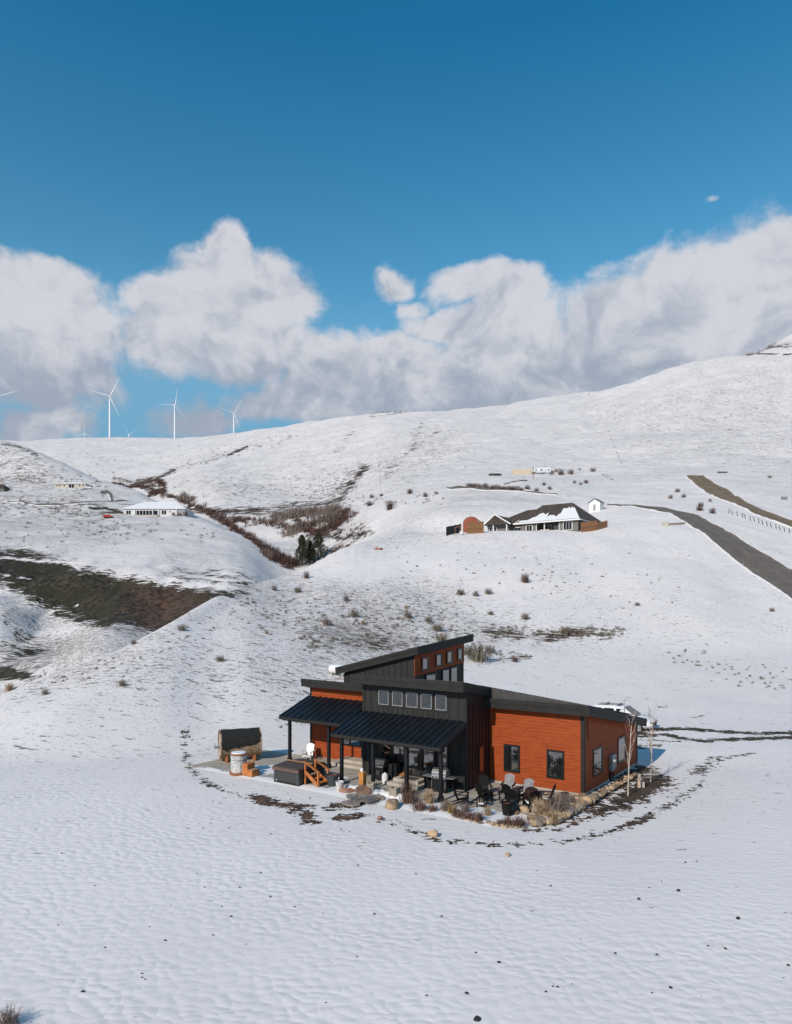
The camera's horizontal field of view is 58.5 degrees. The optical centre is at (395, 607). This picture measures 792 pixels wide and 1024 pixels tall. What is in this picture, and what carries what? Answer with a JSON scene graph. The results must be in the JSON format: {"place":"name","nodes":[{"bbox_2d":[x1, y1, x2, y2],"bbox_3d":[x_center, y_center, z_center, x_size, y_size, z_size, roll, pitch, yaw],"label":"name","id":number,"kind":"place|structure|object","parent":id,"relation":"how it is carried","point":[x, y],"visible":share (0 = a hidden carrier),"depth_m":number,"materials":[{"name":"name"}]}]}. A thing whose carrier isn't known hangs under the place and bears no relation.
{"place":"outdoors","nodes":[
{"label":"outdoors","id":0,"kind":"place"},
{"bbox_2d":[0,500,126,505],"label":"hill track","id":1,"kind":"structure","parent":0,"point":[68,503],"depth_m":355.15,"materials":[{"name":"snow"}]},
{"bbox_2d":[188,747,560,826],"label":"patio","id":2,"kind":"structure","parent":0,"point":[267,759],"depth_m":39.28,"materials":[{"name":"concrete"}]},
{"bbox_2d":[214,727,261,762],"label":"barrel sauna","id":3,"kind":"structure","parent":2,"relation":"on","point":[249,740],"depth_m":45.64,"materials":[{"name":"black fabric"}]},
{"bbox_2d":[229,751,247,774],"bbox_3d":[-9.424,9.310,42.451,1.120,1.290,1.120,0,0,35],"label":"plunge tub","id":4,"kind":"object","parent":2,"relation":"on","point":[238,758],"visible":0.94,"depth_m":42.04,"materials":[{"name":"white plastic"}]},
{"bbox_2d":[242,761,259,776],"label":"wooden steps","id":5,"kind":"structure","parent":2,"relation":"on","point":[249,769],"depth_m":41.78,"materials":[{"name":"brown wood"}]},
{"bbox_2d":[272,758,326,785],"bbox_3d":[-5.563,9.420,40.816,2.040,1.070,2.420,0,0,35],"label":"hot tub","id":6,"kind":"object","parent":2,"relation":"on","point":[290,772],"visible":0.88,"depth_m":40.08,"materials":[{"name":"plastic"}]},
{"bbox_2d":[301,743,315,759],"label":"adirondack chair","id":7,"kind":"object","parent":2,"relation":"on","point":[309,750],"visible":0.96,"depth_m":46.53,"materials":[{"name":"white plastic"}]},
{"bbox_2d":[304,758,329,786],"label":"tub steps","id":8,"kind":"structure","parent":2,"relation":"on","point":[317,774],"depth_m":39.66,"materials":[{"name":"brown wood"}]},
{"bbox_2d":[326,773,338,786],"bbox_3d":[-3.541,9.645,39.484,0.760,0.620,0.760,0,0,35],"label":"planter bucket","id":9,"kind":"object","parent":2,"relation":"on","point":[332,778],"visible":0.98,"depth_m":39.25,"materials":[{"name":"ceramic"}]},
{"bbox_2d":[335,780,343,790],"bbox_3d":[-3.050,9.705,38.443,0.480,0.500,0.480,0,0,35],"label":"white bucket","id":10,"kind":"object","parent":2,"relation":"on","point":[339,784],"visible":0.93,"depth_m":38.27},
{"bbox_2d":[331,756,361,769],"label":"concrete steps","id":11,"kind":"structure","parent":2,"relation":"on","point":[353,762],"depth_m":44.38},
{"bbox_2d":[339,787,354,792],"bbox_3d":[-2.633,9.879,38.194,0.925,0.304,0.760,8,10,20],"label":"rock","id":12,"kind":"object","parent":2,"relation":"on","point":[346,790],"visible":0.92,"depth_m":38.01,"materials":[{"name":"red stone"}]},
{"bbox_2d":[341,793,384,806],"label":"slate slabs","id":13,"kind":"structure","parent":2,"relation":"on","point":[360,798],"depth_m":36.36,"materials":[{"name":"grey stone"}]},
{"bbox_2d":[359,768,366,784],"bbox_3d":[-1.826,9.385,38.708,0.319,1.140,0.319,0,0,35],"label":"amber post","id":14,"kind":"object","parent":2,"relation":"on","point":[362,777],"visible":0.77,"depth_m":38.60,"materials":[{"name":"orange wood"}]},
{"bbox_2d":[356,784,371,794],"bbox_3d":[-1.670,9.809,37.915,1.025,0.537,0.862,0,0,21],"label":"rock","id":15,"kind":"object","parent":2,"relation":"on","point":[366,790],"visible":0.73,"depth_m":37.71,"materials":[{"name":"red stone"}]},
{"bbox_2d":[366,782,376,790],"bbox_3d":[-1.315,9.695,38.044,0.440,0.520,0.440,0,0,25],"label":"chimney block","id":16,"kind":"object","parent":2,"relation":"on","point":[371,784],"depth_m":37.89,"materials":[{"name":"concrete"}]},
{"bbox_2d":[375,757,388,779],"bbox_3d":[-0.890,9.290,40.739,0.740,1.169,0.660,0,0,35],"label":"pellet smoker","id":17,"kind":"object","parent":2,"relation":"on","point":[381,766],"visible":0.81,"depth_m":40.54,"materials":[{"name":"black metal"}]},
{"bbox_2d":[382,772,387,782],"bbox_3d":[-0.628,9.665,40.120,0.360,0.580,0.367,0,0,35],"label":"white jug","id":18,"kind":"object","parent":2,"relation":"on","point":[384,776],"visible":0.89,"depth_m":39.98,"materials":[{"name":"plastic"}]},
{"bbox_2d":[385,799,398,809],"bbox_3d":[-0.219,9.851,35.350,0.692,0.570,0.940,4,2,-6],"label":"rock","id":19,"kind":"object","parent":2,"relation":"on","point":[391,804],"visible":0.97,"depth_m":35.02,"materials":[{"name":"stone"}]},
{"bbox_2d":[388,763,399,779],"bbox_3d":[-0.094,9.447,40.516,0.576,1.016,0.546,0,0,35],"label":"covered grill","id":20,"kind":"object","parent":2,"relation":"on","point":[393,770],"visible":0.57,"depth_m":40.34,"materials":[{"name":"black fabric"}]},
{"bbox_2d":[389,786,400,796],"bbox_3d":[-0.063,9.705,37.129,0.440,0.500,0.440,0,0,31],"label":"chimney block","id":21,"kind":"object","parent":2,"relation":"on","point":[394,791],"depth_m":36.98,"materials":[{"name":"stone"}]},
{"bbox_2d":[384,776,424,789],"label":"concrete steps","id":22,"kind":"structure","parent":2,"relation":"on","point":[394,781],"depth_m":39.50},
{"bbox_2d":[399,778,415,795],"bbox_3d":[0.584,9.400,37.368,1.290,1.166,1.307,0,0,-31],"label":"bed plant","id":23,"kind":"object","parent":2,"relation":"on","point":[404,786],"visible":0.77,"depth_m":37.39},
{"bbox_2d":[410,799,427,811],"bbox_3d":[1.139,9.687,34.816,1.073,0.594,1.043,0,0,36],"label":"bed plant","id":24,"kind":"object","parent":2,"relation":"on","point":[419,806],"visible":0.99,"depth_m":34.70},
{"bbox_2d":[423,772,431,788],"bbox_3d":[1.926,9.565,39.007,0.660,0.780,0.660,0,0,35],"label":"storage bin","id":25,"kind":"object","parent":2,"relation":"on","point":[427,782],"visible":0.39,"depth_m":38.82,"materials":[{"name":"black plastic"}]},
{"bbox_2d":[422,788,437,803],"bbox_3d":[1.668,9.553,35.922,1.034,0.860,0.981,0,0,11],"label":"bed plant","id":26,"kind":"object","parent":2,"relation":"on","point":[430,799],"visible":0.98,"depth_m":35.81,"materials":[{"name":"beige plant"}]},
{"bbox_2d":[426,804,438,812],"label":"bed plant","id":27,"kind":"object","parent":2,"relation":"on","point":[432,808],"visible":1,"depth_m":34.51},
{"bbox_2d":[423,767,456,793],"bbox_3d":[2.337,9.316,38.102,1.800,1.277,0.640,0,0,29],"label":"gas grill","id":28,"kind":"object","parent":2,"relation":"on","point":[434,775],"visible":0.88,"depth_m":37.95,"materials":[{"name":"silver metal"}]},
{"bbox_2d":[440,799,452,809],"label":"bed plant","id":29,"kind":"object","parent":2,"relation":"on","point":[443,805],"visible":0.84,"depth_m":34.69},
{"bbox_2d":[450,807,466,817],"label":"bed plant","id":30,"kind":"object","parent":2,"relation":"on","point":[457,813],"visible":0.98,"depth_m":33.62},
{"bbox_2d":[451,784,469,804],"bbox_3d":[3.181,9.459,35.794,1.034,0.992,0.771,0,0,10],"label":"adirondack chair","id":31,"kind":"object","parent":2,"relation":"on","point":[464,799],"visible":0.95,"depth_m":35.66,"materials":[{"name":"black plastic"}]},
{"bbox_2d":[459,801,470,811],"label":"bed plant","id":32,"kind":"object","parent":2,"relation":"on","point":[466,809],"visible":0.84,"depth_m":34.31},
{"bbox_2d":[465,810,485,822],"bbox_3d":[3.773,9.721,33.071,0.970,0.526,0.977,0,0,-26],"label":"bed plant","id":33,"kind":"object","parent":2,"relation":"on","point":[477,816],"visible":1,"depth_m":32.95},
{"bbox_2d":[470,783,493,801],"bbox_3d":[4.396,9.459,36.209,1.034,0.992,0.771,0,0,-25],"label":"adirondack chair","id":34,"kind":"object","parent":2,"relation":"on","point":[478,789],"visible":0.71,"depth_m":36.12,"materials":[{"name":"black plastic"}]},
{"bbox_2d":[476,795,487,807],"bbox_3d":[4.282,9.705,35.278,0.440,0.500,0.440,0,0,27],"label":"side table","id":35,"kind":"object","parent":2,"relation":"on","point":[480,803],"visible":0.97,"depth_m":35.18,"materials":[{"name":"black plastic"}]},
{"bbox_2d":[440,808,526,828],"bbox_3d":[3.783,9.970,33.298,4.919,0.180,1.031,0,0,41],"label":"stone edging","id":36,"kind":"object","parent":2,"relation":"on","point":[492,823],"visible":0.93,"depth_m":32.56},
{"bbox_2d":[477,775,492,793],"bbox_3d":[4.689,9.459,37.515,0.771,0.992,1.034,0,0,0],"label":"adirondack chair","id":37,"kind":"object","parent":2,"relation":"on","point":[483,783],"visible":0.69,"depth_m":37.68,"materials":[{"name":"black plastic"}]},
{"bbox_2d":[483,804,493,815],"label":"bed plant","id":38,"kind":"object","parent":2,"relation":"on","point":[487,810],"visible":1,"depth_m":33.77,"materials":[{"name":"beige plant"}]},
{"bbox_2d":[501,801,512,815],"bbox_3d":[5.333,9.665,33.991,0.580,0.580,0.580,0,0,35],"label":"plant pot","id":39,"kind":"object","parent":2,"relation":"on","point":[507,808],"visible":0.98,"depth_m":33.81,"materials":[{"name":"black plastic"}]},
{"bbox_2d":[500,773,515,794],"bbox_3d":[6.037,9.459,37.878,0.771,0.992,1.034,0,0,20],"label":"adirondack chair","id":40,"kind":"object","parent":2,"relation":"on","point":[510,783],"visible":0.61,"depth_m":38.04,"materials":[{"name":"black plastic"}]},
{"bbox_2d":[499,784,521,802],"bbox_3d":[5.797,9.459,36.122,1.034,0.992,0.771,0,0,-45],"label":"adirondack chair","id":41,"kind":"object","parent":2,"relation":"on","point":[506,788],"visible":0.52,"depth_m":36.02,"materials":[{"name":"black plastic"}]},
{"bbox_2d":[505,791,520,809],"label":"adirondack chair","id":42,"kind":"object","parent":2,"relation":"on","point":[514,798],"visible":0.77,"depth_m":34.57,"materials":[{"name":"black plastic"}]},
{"bbox_2d":[519,805,529,811],"bbox_3d":[6.251,9.895,34.618,0.411,0.402,0.620,12,-11,-31],"label":"rock","id":43,"kind":"object","parent":2,"relation":"on","point":[524,808],"visible":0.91,"depth_m":34.43,"materials":[{"name":"stone"}]},
{"bbox_2d":[517,778,533,795],"bbox_3d":[6.824,9.459,36.781,0.771,0.992,1.034,0,0,30],"label":"adirondack chair","id":44,"kind":"object","parent":2,"relation":"on","point":[528,782],"visible":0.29,"depth_m":36.98,"materials":[{"name":"black plastic"}]},
{"bbox_2d":[521,791,539,811],"bbox_3d":[6.722,9.459,34.860,0.771,0.992,1.034,0,0,-15],"label":"adirondack chair","id":45,"kind":"object","parent":2,"relation":"on","point":[535,793],"visible":0.62,"depth_m":34.66,"materials":[{"name":"black plastic"}]},
{"bbox_2d":[523,787,537,803],"bbox_3d":[6.842,9.520,35.742,0.840,0.890,0.840,0,0,35],"label":"fire bowl","id":46,"kind":"object","parent":2,"relation":"on","point":[527,792],"visible":0.45,"depth_m":35.55,"materials":[{"name":"black metal"}]},
{"bbox_2d":[538,784,555,803],"bbox_3d":[7.749,9.459,35.864,1.034,0.992,0.771,0,0,5],"label":"adirondack chair","id":47,"kind":"object","parent":2,"relation":"on","point":[552,792],"visible":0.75,"depth_m":35.72,"materials":[{"name":"black plastic"}]},
{"bbox_2d":[0,334,791,1023],"bbox_3d":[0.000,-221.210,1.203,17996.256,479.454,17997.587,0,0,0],"label":"ground","id":48,"kind":"structure","parent":0,"point":[110,864],"depth_m":57.31,"materials":[{"name":"snow"}]},
{"bbox_2d":[0,484,10,491],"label":"house","id":49,"kind":"structure","parent":48,"relation":"on","point":[3,487],"depth_m":419.01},
{"bbox_2d":[4,683,15,690],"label":"shrub","id":50,"kind":"object","parent":48,"relation":"on","point":[10,688],"visible":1,"depth_m":99.23,"materials":[{"name":"beige plant"}]},
{"bbox_2d":[0,1002,26,1023],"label":"shrub","id":51,"kind":"object","parent":48,"relation":"on","point":[6,1018],"visible":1,"depth_m":16.96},
{"bbox_2d":[53,482,91,487],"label":"house","id":52,"kind":"structure","parent":48,"relation":"on","point":[71,485],"depth_m":438.30,"materials":[{"name":"white"}]},
{"bbox_2d":[90,381,119,436],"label":"wind turbine","id":53,"kind":"object","parent":48,"relation":"on","point":[110,399],"visible":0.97,"depth_m":1498.44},
{"bbox_2d":[100,490,112,499],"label":"curved drive","id":54,"kind":"structure","parent":48,"relation":"on","point":[109,493],"depth_m":415.84,"materials":[{"name":"concrete"}]},
{"bbox_2d":[122,502,194,516],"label":"house","id":55,"kind":"structure","parent":48,"relation":"on","point":[156,509],"depth_m":327.00,"materials":[{"name":"white"}]},
{"bbox_2d":[136,510,151,514],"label":"window","id":56,"kind":"structure","parent":55,"relation":"in","point":[138,512],"depth_m":326.93,"materials":[{"name":"black"}]},
{"bbox_2d":[167,393,186,437],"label":"wind turbine","id":57,"kind":"object","parent":48,"relation":"on","point":[174,405],"visible":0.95,"depth_m":1698.35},
{"bbox_2d":[219,405,238,432],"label":"wind turbine","id":58,"kind":"object","parent":48,"relation":"on","point":[233,413],"visible":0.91,"depth_m":1998.58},
{"bbox_2d":[112,480,364,569],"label":"creek brush","id":59,"kind":"object","parent":48,"relation":"on","point":[340,520],"visible":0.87,"depth_m":310.66,"materials":[{"name":"plant"}]},
{"bbox_2d":[177,490,346,563],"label":"bare willows","id":60,"kind":"object","parent":48,"relation":"on","point":[328,511],"visible":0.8,"depth_m":336.90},
{"bbox_2d":[290,535,312,565],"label":"juniper tree","id":61,"kind":"object","parent":48,"relation":"on","point":[301,548],"visible":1,"depth_m":243.71,"materials":[{"name":"green plant"}]},
{"bbox_2d":[305,541,316,562],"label":"juniper tree","id":62,"kind":"object","parent":48,"relation":"on","point":[310,543],"visible":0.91,"depth_m":246.23,"materials":[{"name":"green plant"}]},
{"bbox_2d":[311,533,328,559],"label":"juniper tree","id":63,"kind":"object","parent":48,"relation":"on","point":[319,541],"visible":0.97,"depth_m":247.37,"materials":[{"name":"green plant"}]},
{"bbox_2d":[328,664,343,676],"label":"propane tank","id":64,"kind":"object","parent":48,"relation":"on","point":[331,668],"visible":0.49,"depth_m":71.56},
{"bbox_2d":[347,610,361,616],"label":"shrub","id":65,"kind":"object","parent":48,"relation":"on","point":[354,614],"visible":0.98,"depth_m":99.58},
{"bbox_2d":[35,793,708,1002],"bbox_3d":[1.439,9.969,27.964,35.567,0.063,20.184,0,0,0],"label":"dark debris","id":66,"kind":"object","parent":48,"relation":"on","point":[323,913],"visible":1,"depth_m":23.03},
{"bbox_2d":[345,784,407,798],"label":"snow ridge","id":67,"kind":"structure","parent":48,"relation":"on","point":[385,793],"depth_m":37.52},
{"bbox_2d":[385,500,394,509],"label":"bush","id":68,"kind":"object","parent":48,"relation":"on","point":[389,506],"visible":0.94,"depth_m":255.74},
{"bbox_2d":[0,342,791,547],"bbox_3d":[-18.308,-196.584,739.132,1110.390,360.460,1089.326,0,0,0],"label":"hillside sage","id":69,"kind":"object","parent":48,"relation":"on","point":[213,533],"visible":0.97,"depth_m":383.05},
{"bbox_2d":[20,540,791,689],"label":"slope tufts","id":70,"kind":"object","parent":48,"relation":"on","point":[497,634],"visible":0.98,"depth_m":98.36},
{"bbox_2d":[398,788,420,804],"bbox_3d":[0.638,9.627,36.030,1.332,0.718,1.322,0,0,41],"label":"bed plant","id":71,"kind":"object","parent":48,"relation":"on","point":[406,799],"visible":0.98,"depth_m":35.97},
{"bbox_2d":[427,830,437,837],"bbox_3d":[1.611,9.887,30.933,0.454,0.306,0.521,-6,8,-12],"label":"rock","id":72,"kind":"object","parent":48,"relation":"on","point":[432,833],"visible":1,"depth_m":30.82,"materials":[{"name":"stone"}]},
{"bbox_2d":[431,623,443,631],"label":"shrub","id":73,"kind":"object","parent":48,"relation":"on","point":[436,627],"visible":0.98,"depth_m":98.33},
{"bbox_2d":[433,632,448,641],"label":"shrub","id":74,"kind":"object","parent":48,"relation":"on","point":[442,637],"visible":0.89,"depth_m":93.51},
{"bbox_2d":[446,524,460,535],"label":"dark screen fence","id":75,"kind":"object","parent":48,"relation":"on","point":[450,530],"visible":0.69,"depth_m":161.39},
{"bbox_2d":[279,634,646,801],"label":"modern house","id":76,"kind":"structure","parent":48,"relation":"on","point":[419,711],"depth_m":39.83,"materials":[{"name":"orange"}]},
{"bbox_2d":[421,657,428,670],"bbox_3d":[1.885,3.648,45.691,0.070,0.860,0.800,0,0,35],"label":"window","id":77,"kind":"structure","parent":76,"relation":"in","point":[424,660],"depth_m":45.63,"materials":[{"name":"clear glass"}]},
{"bbox_2d":[425,673,436,679],"bbox_3d":[2.296,4.887,46.352,0.070,1.027,1.250,0,0,35],"label":"window","id":78,"kind":"structure","parent":76,"relation":"in","point":[429,676],"depth_m":46.39,"materials":[{"name":"grey glass"}]},
{"bbox_2d":[435,653,441,666],"bbox_3d":[2.854,3.509,47.078,0.070,0.860,0.780,0,0,35],"label":"window","id":79,"kind":"structure","parent":76,"relation":"in","point":[438,657],"depth_m":47.03,"materials":[{"name":"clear glass"}]},
{"bbox_2d":[442,669,449,680],"bbox_3d":[3.389,4.803,47.904,0.070,1.195,0.950,0,0,35],"label":"window","id":80,"kind":"structure","parent":76,"relation":"in","point":[445,673],"depth_m":47.96,"materials":[{"name":"grey glass"}]},
{"bbox_2d":[446,651,452,663],"bbox_3d":[3.658,3.394,48.224,0.070,0.860,0.780,0,0,35],"label":"window","id":81,"kind":"structure","parent":76,"relation":"in","point":[449,654],"depth_m":48.20,"materials":[{"name":"grey glass"}]},
{"bbox_2d":[450,666,457,681],"bbox_3d":[4.017,4.758,48.813,0.070,1.285,0.950,0,0,35],"label":"window","id":82,"kind":"structure","parent":76,"relation":"in","point":[453,670],"depth_m":48.80,"materials":[{"name":"grey glass"}]},
{"bbox_2d":[457,648,462,660],"bbox_3d":[4.474,3.275,49.386,0.070,0.860,0.720,0,0,35],"label":"window","id":83,"kind":"structure","parent":76,"relation":"in","point":[459,650],"depth_m":49.31,"materials":[{"name":"grey glass"}]},
{"bbox_2d":[463,516,480,531],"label":"arched shed","id":84,"kind":"structure","parent":48,"relation":"on","point":[466,520],"depth_m":164.78,"materials":[{"name":"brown wood"}]},
{"bbox_2d":[467,521,483,533],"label":"board fence","id":85,"kind":"object","parent":48,"relation":"on","point":[472,527],"visible":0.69,"depth_m":162.10,"materials":[{"name":"brown wood"}]},
{"bbox_2d":[464,641,495,662],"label":"shrub","id":86,"kind":"object","parent":48,"relation":"on","point":[478,655],"visible":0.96,"depth_m":84.44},
{"bbox_2d":[447,485,556,494],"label":"lane","id":87,"kind":"structure","parent":48,"relation":"on","point":[474,488],"depth_m":280.12,"materials":[{"name":"snow"}]},
{"bbox_2d":[497,815,514,825],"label":"bed plant","id":88,"kind":"object","parent":48,"relation":"on","point":[508,821],"visible":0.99,"depth_m":32.37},
{"bbox_2d":[511,816,530,827],"bbox_3d":[5.632,9.744,32.267,0.882,0.478,0.888,0,0,42],"label":"bed plant","id":89,"kind":"object","parent":48,"relation":"on","point":[519,822],"visible":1,"depth_m":32.12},
{"bbox_2d":[512,469,534,474],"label":"tan shelter","id":90,"kind":"object","parent":48,"relation":"on","point":[522,471],"visible":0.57,"depth_m":380.49,"materials":[{"name":"beige metal"}]},
{"bbox_2d":[520,573,529,582],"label":"shrub","id":91,"kind":"object","parent":48,"relation":"on","point":[525,578],"visible":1,"depth_m":124.46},
{"bbox_2d":[528,795,554,814],"bbox_3d":[6.870,9.375,33.303,1.389,1.218,1.464,0,0,12],"label":"bed plant","id":92,"kind":"object","parent":48,"relation":"on","point":[541,806],"visible":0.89,"depth_m":33.20,"materials":[{"name":"beige plant"}]},
{"bbox_2d":[484,503,600,531],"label":"grey house","id":93,"kind":"structure","parent":48,"relation":"on","point":[568,516],"depth_m":172.62,"materials":[{"name":"black"}]},
{"bbox_2d":[563,521,571,529],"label":"window","id":94,"kind":"structure","parent":93,"relation":"in","point":[566,525],"depth_m":165.96,"materials":[{"name":"white"}]},
{"bbox_2d":[534,468,550,473],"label":"camper trailer","id":95,"kind":"object","parent":48,"relation":"on","point":[542,470],"visible":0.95,"depth_m":385.06,"materials":[{"name":"white metal"}]},
{"bbox_2d":[546,809,557,824],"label":"bed plant","id":96,"kind":"object","parent":48,"relation":"on","point":[552,815],"visible":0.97,"depth_m":32.58,"materials":[{"name":"beige plant"}]},
{"bbox_2d":[549,791,571,811],"bbox_3d":[7.924,9.391,33.917,1.475,1.186,1.337,0,0,-23],"label":"bed plant","id":97,"kind":"object","parent":48,"relation":"on","point":[560,805],"visible":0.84,"depth_m":33.75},
{"bbox_2d":[542,792,586,807],"bbox_3d":[8.689,9.962,36.578,2.292,0.170,3.009,0,0,14],"label":"rubble bed","id":98,"kind":"object","parent":48,"relation":"on","point":[552,805],"visible":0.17,"depth_m":37.21,"materials":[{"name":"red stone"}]},
{"bbox_2d":[558,626,571,633],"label":"shrub","id":99,"kind":"object","parent":48,"relation":"on","point":[563,630],"visible":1,"depth_m":102.22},
{"bbox_2d":[562,792,576,804],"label":"bed plant","id":100,"kind":"object","parent":48,"relation":"on","point":[568,798],"visible":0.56,"depth_m":34.98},
{"bbox_2d":[527,772,637,826],"bbox_3d":[10.422,9.806,36.904,1.428,0.593,12.518,0,0,42],"label":"rock border","id":101,"kind":"object","parent":48,"relation":"on","point":[583,800],"visible":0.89,"depth_m":34.47,"materials":[{"name":"stone"}]},
{"bbox_2d":[581,520,596,531],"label":"board fence","id":102,"kind":"object","parent":48,"relation":"on","point":[588,526],"visible":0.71,"depth_m":165.05,"materials":[{"name":"brown wood"}]},
{"bbox_2d":[588,498,603,512],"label":"pump shed","id":103,"kind":"structure","parent":48,"relation":"on","point":[596,504],"depth_m":205.88,"materials":[{"name":"white metal"}]},
{"bbox_2d":[597,520,607,529],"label":"board fence","id":104,"kind":"object","parent":48,"relation":"on","point":[602,525],"visible":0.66,"depth_m":168.04,"materials":[{"name":"brown wood"}]},
{"bbox_2d":[592,702,656,730],"bbox_3d":[18.219,8.824,57.256,5.298,2.052,2.419,0,0,34],"label":"parked car","id":105,"kind":"object","parent":48,"relation":"on","point":[617,707],"visible":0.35,"depth_m":56.69,"materials":[{"name":"white metal"}]},
{"bbox_2d":[621,710,636,795],"bbox_3d":[12.457,7.694,37.567,0.826,4.616,0.718,0,0,-34],"label":"birch sapling","id":106,"kind":"object","parent":48,"relation":"on","point":[629,757],"visible":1,"depth_m":37.57,"materials":[{"name":"white plant"}]},
{"bbox_2d":[645,700,657,781],"bbox_3d":[14.668,7.633,40.637,0.707,4.737,0.703,0,0,-32],"label":"birch sapling","id":107,"kind":"object","parent":48,"relation":"on","point":[649,715],"visible":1,"depth_m":40.53,"materials":[{"name":"white plant"}]},
{"bbox_2d":[729,509,789,532],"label":"post fence","id":108,"kind":"object","parent":48,"relation":"on","point":[762,522],"visible":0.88,"depth_m":187.53,"materials":[{"name":"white wood"}]},
{"bbox_2d":[0,0,791,440],"label":"sky","id":109,"kind":"structure","parent":0,"point":[285,212],"materials":[{"name":"blue"}]},
{"bbox_2d":[638,774,644,787],"bbox_3d":[13.599,9.620,39.296,0.360,0.760,0.200,0,0,0],"label":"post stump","id":110,"kind":"object","parent":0,"point":[641,784],"visible":1,"depth_m":39.22,"materials":[{"name":"white wood"}]},
{"bbox_2d":[607,503,791,599],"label":"paved road","id":111,"kind":"structure","parent":0,"point":[773,572],"depth_m":154.69,"materials":[{"name":"asphalt"}]},
{"bbox_2d":[685,475,791,527],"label":"gravel road","id":112,"kind":"structure","parent":0,"point":[705,484],"depth_m":243.95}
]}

